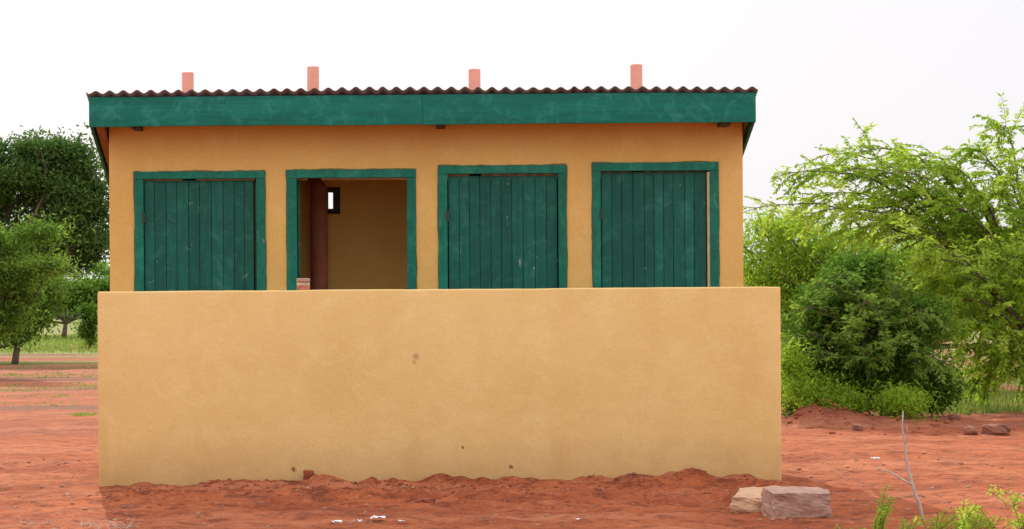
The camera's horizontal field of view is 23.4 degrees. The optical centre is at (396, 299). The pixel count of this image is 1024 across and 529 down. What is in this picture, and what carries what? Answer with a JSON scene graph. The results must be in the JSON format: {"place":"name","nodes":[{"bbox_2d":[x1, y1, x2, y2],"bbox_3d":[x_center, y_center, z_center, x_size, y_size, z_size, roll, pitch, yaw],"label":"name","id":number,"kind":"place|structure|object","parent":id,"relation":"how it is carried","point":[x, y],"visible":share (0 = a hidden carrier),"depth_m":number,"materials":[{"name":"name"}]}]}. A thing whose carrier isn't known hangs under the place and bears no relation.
{"place":"outdoors","nodes":[
{"label":"outdoors","id":0,"kind":"place"},
{"bbox_2d":[0,322,97,353],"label":"grass","id":1,"kind":"structure","parent":0,"point":[66,343],"depth_m":81.12,"materials":[{"name":"green plant"}]},
{"bbox_2d":[0,365,97,406],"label":"grass","id":2,"kind":"structure","parent":0,"point":[45,376],"depth_m":45.52,"materials":[{"name":"green plant"}]},
{"bbox_2d":[2,392,97,416],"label":"grass","id":3,"kind":"structure","parent":0,"point":[83,413],"depth_m":33.18,"materials":[{"name":"green plant"}]},
{"bbox_2d":[0,314,1023,528],"bbox_3d":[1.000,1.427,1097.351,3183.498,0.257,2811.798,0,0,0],"label":"ground","id":4,"kind":"structure","parent":0,"point":[34,434],"depth_m":19.52,"materials":[{"name":"red soil"}]},
{"bbox_2d":[0,274,82,363],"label":"bush","id":5,"kind":"object","parent":4,"relation":"on","point":[50,299],"visible":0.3,"depth_m":59.85,"materials":[{"name":"green plant"}]},
{"bbox_2d":[0,207,100,355],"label":"acacia tree","id":6,"kind":"object","parent":4,"relation":"on","point":[17,292],"visible":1,"depth_m":49.78,"materials":[{"name":"green plant"}]},
{"bbox_2d":[0,122,109,281],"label":"acacia tree","id":7,"kind":"object","parent":4,"relation":"on","point":[57,174],"visible":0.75,"depth_m":65.38,"materials":[{"name":"green plant"}]},
{"bbox_2d":[2,258,109,338],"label":"bush","id":8,"kind":"object","parent":4,"relation":"on","point":[91,288],"visible":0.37,"depth_m":99.53,"materials":[{"name":"green plant"}]},
{"bbox_2d":[70,300,97,348],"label":"bush","id":9,"kind":"object","parent":4,"relation":"on","point":[87,327],"visible":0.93,"depth_m":77.91,"materials":[{"name":"green plant"}]},
{"bbox_2d":[66,519,111,528],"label":"dry twigs","id":10,"kind":"object","parent":4,"relation":"on","point":[84,524],"visible":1,"depth_m":16.59,"materials":[{"name":"brown wood"}]},
{"bbox_2d":[98,518,141,528],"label":"dry twigs","id":11,"kind":"object","parent":4,"relation":"on","point":[111,524],"visible":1,"depth_m":16.52,"materials":[{"name":"brown wood"}]},
{"bbox_2d":[303,470,313,479],"bbox_3d":[-0.709,1.431,19.931,0.091,0.115,0.070,0,0,-29],"label":"brick","id":12,"kind":"object","parent":4,"relation":"on","point":[308,474],"visible":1,"depth_m":19.90,"materials":[{"name":"red brick"}]},
{"bbox_2d":[144,179,601,290],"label":"back wall","id":13,"kind":"structure","parent":4,"relation":"on","point":[367,237],"depth_m":22.95,"materials":[{"name":"orange paint"}]},
{"bbox_2d":[327,187,339,213],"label":"vent louvres","id":14,"kind":"object","parent":13,"relation":"attached to","point":[335,191],"visible":0.24,"depth_m":23.00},
{"bbox_2d":[370,515,385,518],"bbox_3d":[-0.125,1.482,16.797,0.113,0.018,0.094,0,0,0],"label":"paper scrap","id":15,"kind":"object","parent":4,"relation":"on","point":[378,517],"visible":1,"depth_m":16.77,"materials":[{"name":"white paper"}]},
{"bbox_2d":[415,498,435,502],"bbox_3d":[0.218,1.494,18.199,0.155,0.059,0.096,0,0,-29],"label":"soil clod","id":16,"kind":"object","parent":4,"relation":"on","point":[426,500],"visible":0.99,"depth_m":18.17,"materials":[{"name":"red soil"}]},
{"bbox_2d":[109,120,742,291],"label":"front wall","id":17,"kind":"structure","parent":4,"relation":"on","point":[274,152],"depth_m":21.54,"materials":[{"name":"orange paint"}]},
{"bbox_2d":[86,86,757,180],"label":"corrugated roof","id":18,"kind":"structure","parent":17,"relation":"on","point":[382,90],"depth_m":21.23,"materials":[{"name":"metal"}]},
{"bbox_2d":[89,95,421,126],"bbox_3d":[-1.210,-1.617,21.214,2.862,0.260,0.032,0,0,0],"label":"fascia board","id":19,"kind":"object","parent":18,"relation":"attached to","point":[327,110],"visible":1,"depth_m":21.20,"materials":[{"name":"green paint"}]},
{"bbox_2d":[422,92,755,124],"bbox_3d":[1.653,-1.638,21.214,2.862,0.263,0.030,0,0,0],"label":"fascia board","id":20,"kind":"object","parent":18,"relation":"attached to","point":[565,108],"visible":1,"depth_m":21.20,"materials":[{"name":"green paint"}]},
{"bbox_2d":[96,122,747,167],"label":"rafters and purlins","id":21,"kind":"object","parent":17,"relation":"attached to","point":[103,133],"visible":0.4,"depth_m":21.60,"materials":[{"name":"brown wood"}]},
{"bbox_2d":[90,122,754,185],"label":"barge boards","id":22,"kind":"object","parent":17,"relation":"attached to","point":[748,131],"visible":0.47,"depth_m":21.71,"materials":[{"name":"green paint"}]},
{"bbox_2d":[134,162,718,290],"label":"door frames","id":23,"kind":"structure","parent":17,"relation":"attached to","point":[712,168],"depth_m":21.52,"materials":[{"name":"teal wood"}]},
{"bbox_2d":[144,180,253,290],"bbox_3d":[-1.720,0.010,21.584,0.951,2.102,0.046,0,0,0],"label":"door leaf","id":24,"kind":"object","parent":23,"relation":"attached to","point":[199,236],"visible":0.48,"depth_m":21.56,"materials":[{"name":"green paint"}]},
{"bbox_2d":[254,179,256,290],"bbox_3d":[-1.228,0.013,21.593,0.020,2.131,0.015,0,0,0],"label":"door gap batten","id":25,"kind":"object","parent":23,"relation":"attached to","point":[255,234],"depth_m":21.59,"materials":[{"name":"brown wood"}]},
{"bbox_2d":[297,180,299,277],"bbox_3d":[-0.904,0.004,22.091,0.046,2.103,0.956,0,0,-5],"label":"door leaf","id":26,"kind":"object","parent":23,"relation":"attached to","point":[298,219],"visible":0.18,"depth_m":21.62,"materials":[{"name":"green paint"}]},
{"bbox_2d":[142,209,601,222],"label":"hinges and bolts","id":27,"kind":"object","parent":23,"relation":"attached to","point":[447,215],"visible":0.33,"depth_m":21.52,"materials":[{"name":"metal"}]},
{"bbox_2d":[448,175,556,288],"bbox_3d":[0.931,-0.019,21.584,0.947,2.126,0.046,0,0,0],"label":"door leaf","id":28,"kind":"object","parent":23,"relation":"attached to","point":[502,231],"visible":0.43,"depth_m":21.56,"materials":[{"name":"green paint"}]},
{"bbox_2d":[601,172,705,287],"bbox_3d":[2.250,-0.038,21.584,0.912,2.146,0.046,0,0,0],"label":"door leaf","id":29,"kind":"object","parent":23,"relation":"attached to","point":[653,229],"visible":0.43,"depth_m":21.56,"materials":[{"name":"green paint"}]},
{"bbox_2d":[706,172,709,286],"bbox_3d":[2.725,-0.029,21.562,0.021,2.163,0.055,0,0,0],"label":"door stop strip","id":30,"kind":"object","parent":23,"relation":"attached to","point":[708,221],"depth_m":21.54,"materials":[{"name":"wood"}]},
{"bbox_2d":[133,161,719,290],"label":"paint smears","id":31,"kind":"object","parent":17,"relation":"attached to","point":[437,207],"visible":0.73,"depth_m":21.54,"materials":[{"name":"teal paint"}]},
{"bbox_2d":[132,122,730,130],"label":"rafter tails","id":32,"kind":"object","parent":17,"relation":"attached to","point":[723,124],"visible":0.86,"depth_m":21.32,"materials":[{"name":"wood"}]},
{"bbox_2d":[98,287,781,486],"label":"privacy wall","id":33,"kind":"structure","parent":4,"relation":"on","point":[349,385],"depth_m":20.00,"materials":[{"name":"paint"}]},
{"bbox_2d":[296,278,309,289],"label":"bricks","id":34,"kind":"object","parent":33,"relation":"on","point":[303,283],"visible":1,"depth_m":20.03,"materials":[{"name":"brick"}]},
{"bbox_2d":[87,467,793,519],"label":"soil clods","id":35,"kind":"object","parent":4,"relation":"on","point":[387,484],"visible":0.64,"depth_m":19.55,"materials":[{"name":"brown soil"}]},
{"bbox_2d":[50,243,904,318],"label":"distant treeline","id":36,"kind":"object","parent":4,"relation":"on","point":[54,317],"depth_m":215.90,"materials":[{"name":"green plant"}]},
{"bbox_2d":[729,485,796,512],"bbox_3d":[2.628,1.444,17.553,0.470,0.173,0.444,0,7,20],"label":"stone slab","id":37,"kind":"object","parent":4,"relation":"on","point":[747,500],"depth_m":17.41,"materials":[{"name":"beige stone"}]},
{"bbox_2d":[761,486,832,518],"bbox_3d":[2.784,1.425,17.201,0.466,0.216,0.320,0,5,-7],"label":"stone block","id":38,"kind":"object","parent":4,"relation":"on","point":[779,502],"depth_m":17.06,"materials":[{"name":"pink stone"}]},
{"bbox_2d":[852,424,863,430],"bbox_3d":[5.249,1.470,28.138,0.115,0.094,0.144,0,0,-39],"label":"field stone","id":39,"kind":"object","parent":4,"relation":"on","point":[857,427],"visible":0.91,"depth_m":28.09,"materials":[{"name":"brown stone"}]},
{"bbox_2d":[781,335,949,421],"bbox_3d":[5.471,1.013,29.967,2.436,1.248,1.374,0,0,0],"label":"bush","id":40,"kind":"object","parent":4,"relation":"on","point":[807,391],"visible":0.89,"depth_m":29.83,"materials":[{"name":"green plant"}]},
{"bbox_2d":[743,188,1019,369],"bbox_3d":[8.442,-0.096,40.180,7.292,3.457,3.297,0,0,0],"label":"acacia tree","id":41,"kind":"object","parent":4,"relation":"on","point":[782,268],"visible":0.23,"depth_m":39.63,"materials":[{"name":"green plant"}]},
{"bbox_2d":[779,235,985,417],"bbox_3d":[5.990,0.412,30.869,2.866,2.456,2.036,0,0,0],"label":"bush","id":42,"kind":"object","parent":4,"relation":"on","point":[851,262],"visible":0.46,"depth_m":30.76,"materials":[{"name":"green plant"}]},
{"bbox_2d":[743,92,1023,351],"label":"thorn tree","id":43,"kind":"object","parent":4,"relation":"on","point":[939,204],"visible":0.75,"depth_m":33.67,"materials":[{"name":"green plant"}]},
{"bbox_2d":[871,485,895,528],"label":"weed","id":44,"kind":"object","parent":4,"relation":"on","point":[881,517],"visible":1,"depth_m":15.62,"materials":[{"name":"green plant"}]},
{"bbox_2d":[781,399,1015,435],"bbox_3d":[5.624,1.357,28.489,2.803,0.343,2.999,0,0,0],"label":"rubble","id":45,"kind":"object","parent":4,"relation":"on","point":[796,414],"visible":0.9,"depth_m":29.20,"materials":[{"name":"soil"}]},
{"bbox_2d":[877,411,923,518],"bbox_3d":[3.469,1.176,16.982,0.333,0.810,0.164,0,0,14],"label":"dead branch","id":46,"kind":"object","parent":4,"relation":"on","point":[911,483],"visible":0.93,"depth_m":17.01,"materials":[{"name":"grey wood"}]},
{"bbox_2d":[898,515,922,528],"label":"weed","id":47,"kind":"object","parent":4,"relation":"on","point":[907,525],"visible":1,"depth_m":15.31,"materials":[{"name":"green plant"}]},
{"bbox_2d":[918,508,962,528],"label":"weed","id":48,"kind":"object","parent":4,"relation":"on","point":[940,523],"visible":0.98,"depth_m":15.51,"materials":[{"name":"green plant"}]},
{"bbox_2d":[934,509,960,528],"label":"weed","id":49,"kind":"object","parent":4,"relation":"on","point":[954,526],"visible":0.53,"depth_m":16.11,"materials":[{"name":"green plant"}]},
{"bbox_2d":[872,211,1023,407],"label":"thorn tree","id":50,"kind":"object","parent":4,"relation":"on","point":[1003,350],"visible":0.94,"depth_m":31.97,"materials":[{"name":"green plant"}]},
{"bbox_2d":[948,414,960,419],"bbox_3d":[6.819,1.447,30.184,0.153,0.093,0.123,0,0,31],"label":"field stone","id":51,"kind":"object","parent":4,"relation":"on","point":[954,417],"visible":0.9,"depth_m":30.14,"materials":[{"name":"brown stone"}]},
{"bbox_2d":[954,498,981,528],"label":"weed","id":52,"kind":"object","parent":4,"relation":"on","point":[964,521],"visible":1,"depth_m":15.20,"materials":[{"name":"green plant"}]},
{"bbox_2d":[963,425,977,434],"bbox_3d":[6.242,1.435,26.869,0.159,0.136,0.213,0,0,16],"label":"field stone","id":53,"kind":"object","parent":4,"relation":"on","point":[969,430],"visible":0.98,"depth_m":26.80,"materials":[{"name":"brown stone"}]},
{"bbox_2d":[969,513,1002,528],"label":"weed","id":54,"kind":"object","parent":4,"relation":"on","point":[991,523],"visible":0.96,"depth_m":15.27,"materials":[{"name":"green plant"}]},
{"bbox_2d":[980,423,1010,435],"bbox_3d":[6.555,1.445,27.034,0.328,0.178,0.269,0,0,0],"label":"field stone","id":55,"kind":"object","parent":4,"relation":"on","point":[998,429],"visible":0.87,"depth_m":26.93,"materials":[{"name":"brown stone"}]},
{"bbox_2d":[967,504,1023,528],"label":"weed","id":56,"kind":"object","parent":4,"relation":"on","point":[983,515],"visible":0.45,"depth_m":16.15,"materials":[{"name":"green plant"}]},
{"bbox_2d":[987,484,1004,495],"bbox_3d":[4.508,1.441,18.596,0.140,0.102,0.078,0,0,0],"label":"weed","id":57,"kind":"object","parent":4,"relation":"on","point":[992,490],"visible":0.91,"depth_m":18.59,"materials":[{"name":"green plant"}]},
{"bbox_2d":[995,492,1023,506],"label":"weed","id":58,"kind":"object","parent":4,"relation":"on","point":[1016,500],"visible":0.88,"depth_m":17.65,"materials":[{"name":"green plant"}]},
{"bbox_2d":[1005,490,1023,528],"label":"weed","id":59,"kind":"object","parent":4,"relation":"on","point":[1020,523],"visible":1,"depth_m":15.83,"materials":[{"name":"green plant"}]},
{"bbox_2d":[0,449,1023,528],"bbox_3d":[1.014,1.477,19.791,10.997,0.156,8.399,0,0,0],"label":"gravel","id":60,"kind":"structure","parent":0,"point":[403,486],"depth_m":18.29,"materials":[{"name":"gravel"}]},
{"bbox_2d":[0,0,1023,285],"label":"sky","id":61,"kind":"structure","parent":0,"point":[920,71],"materials":[{"name":"white"}]},
{"bbox_2d":[796,365,1023,413],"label":"grass","id":62,"kind":"structure","parent":0,"point":[992,407],"depth_m":33.19,"materials":[{"name":"green plant"}]},
{"bbox_3d":[0.272,1.320,22.055,5.226,0.496,1.790,0,0,0],"label":"floor slab","id":63,"kind":"object","parent":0,"visible":0},
{"bbox_2d":[309,178,327,289],"bbox_3d":[-0.720,-0.036,22.722,0.180,2.222,0.164,0,0,0],"label":"pipe riser","id":64,"kind":"object","parent":63,"relation":"on","point":[319,232],"visible":0.48,"depth_m":22.65,"materials":[{"name":"brown metal"}]},
{"bbox_2d":[307,66,318,197],"bbox_3d":[-0.768,-1.540,22.750,0.114,1.203,0.110,0,0,0],"label":"vent pipe","id":65,"kind":"object","parent":64,"relation":"attached to","point":[312,76],"visible":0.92,"depth_m":22.71,"materials":[{"name":"plastic"}]},
{"bbox_2d":[706,171,708,286],"bbox_3d":[0.264,0.037,22.320,5.526,3.163,1.260,0,0,0],"label":"side and partition walls","id":66,"kind":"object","parent":63,"relation":"on","point":[706,239],"visible":0.04,"depth_m":22.90,"materials":[{"name":"orange paint"}]},
{"bbox_3d":[-1.870,-0.028,22.722,0.180,2.222,0.164,0,0,0],"label":"pipe riser","id":67,"kind":"object","parent":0,"visible":0},
{"bbox_2d":[182,72,193,179],"bbox_3d":[-1.920,-1.509,22.750,0.110,1.157,0.110,0,0,0],"label":"vent pipe","id":68,"kind":"object","parent":67,"relation":"attached to","point":[187,81],"visible":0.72,"depth_m":22.70,"materials":[{"name":"plastic"}]},
{"bbox_3d":[0.770,-0.046,22.722,0.180,2.222,0.164,0,0,0],"label":"pipe riser","id":69,"kind":"object","parent":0,"visible":0},
{"bbox_2d":[468,69,480,175],"bbox_3d":[0.721,-1.533,22.750,0.110,1.170,0.110,0,0,0],"label":"vent pipe","id":70,"kind":"object","parent":69,"relation":"attached to","point":[474,78],"visible":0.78,"depth_m":22.70,"materials":[{"name":"plastic"}]},
{"bbox_3d":[2.265,-0.056,22.722,0.180,2.222,0.164,0,0,0],"label":"pipe riser","id":71,"kind":"object","parent":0,"visible":0},
{"bbox_2d":[630,64,642,175],"bbox_3d":[2.213,-1.560,22.750,0.114,1.203,0.110,0,0,0],"label":"vent pipe","id":72,"kind":"object","parent":71,"relation":"attached to","point":[635,76],"visible":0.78,"depth_m":22.70,"materials":[{"name":"plastic"}]}
]}

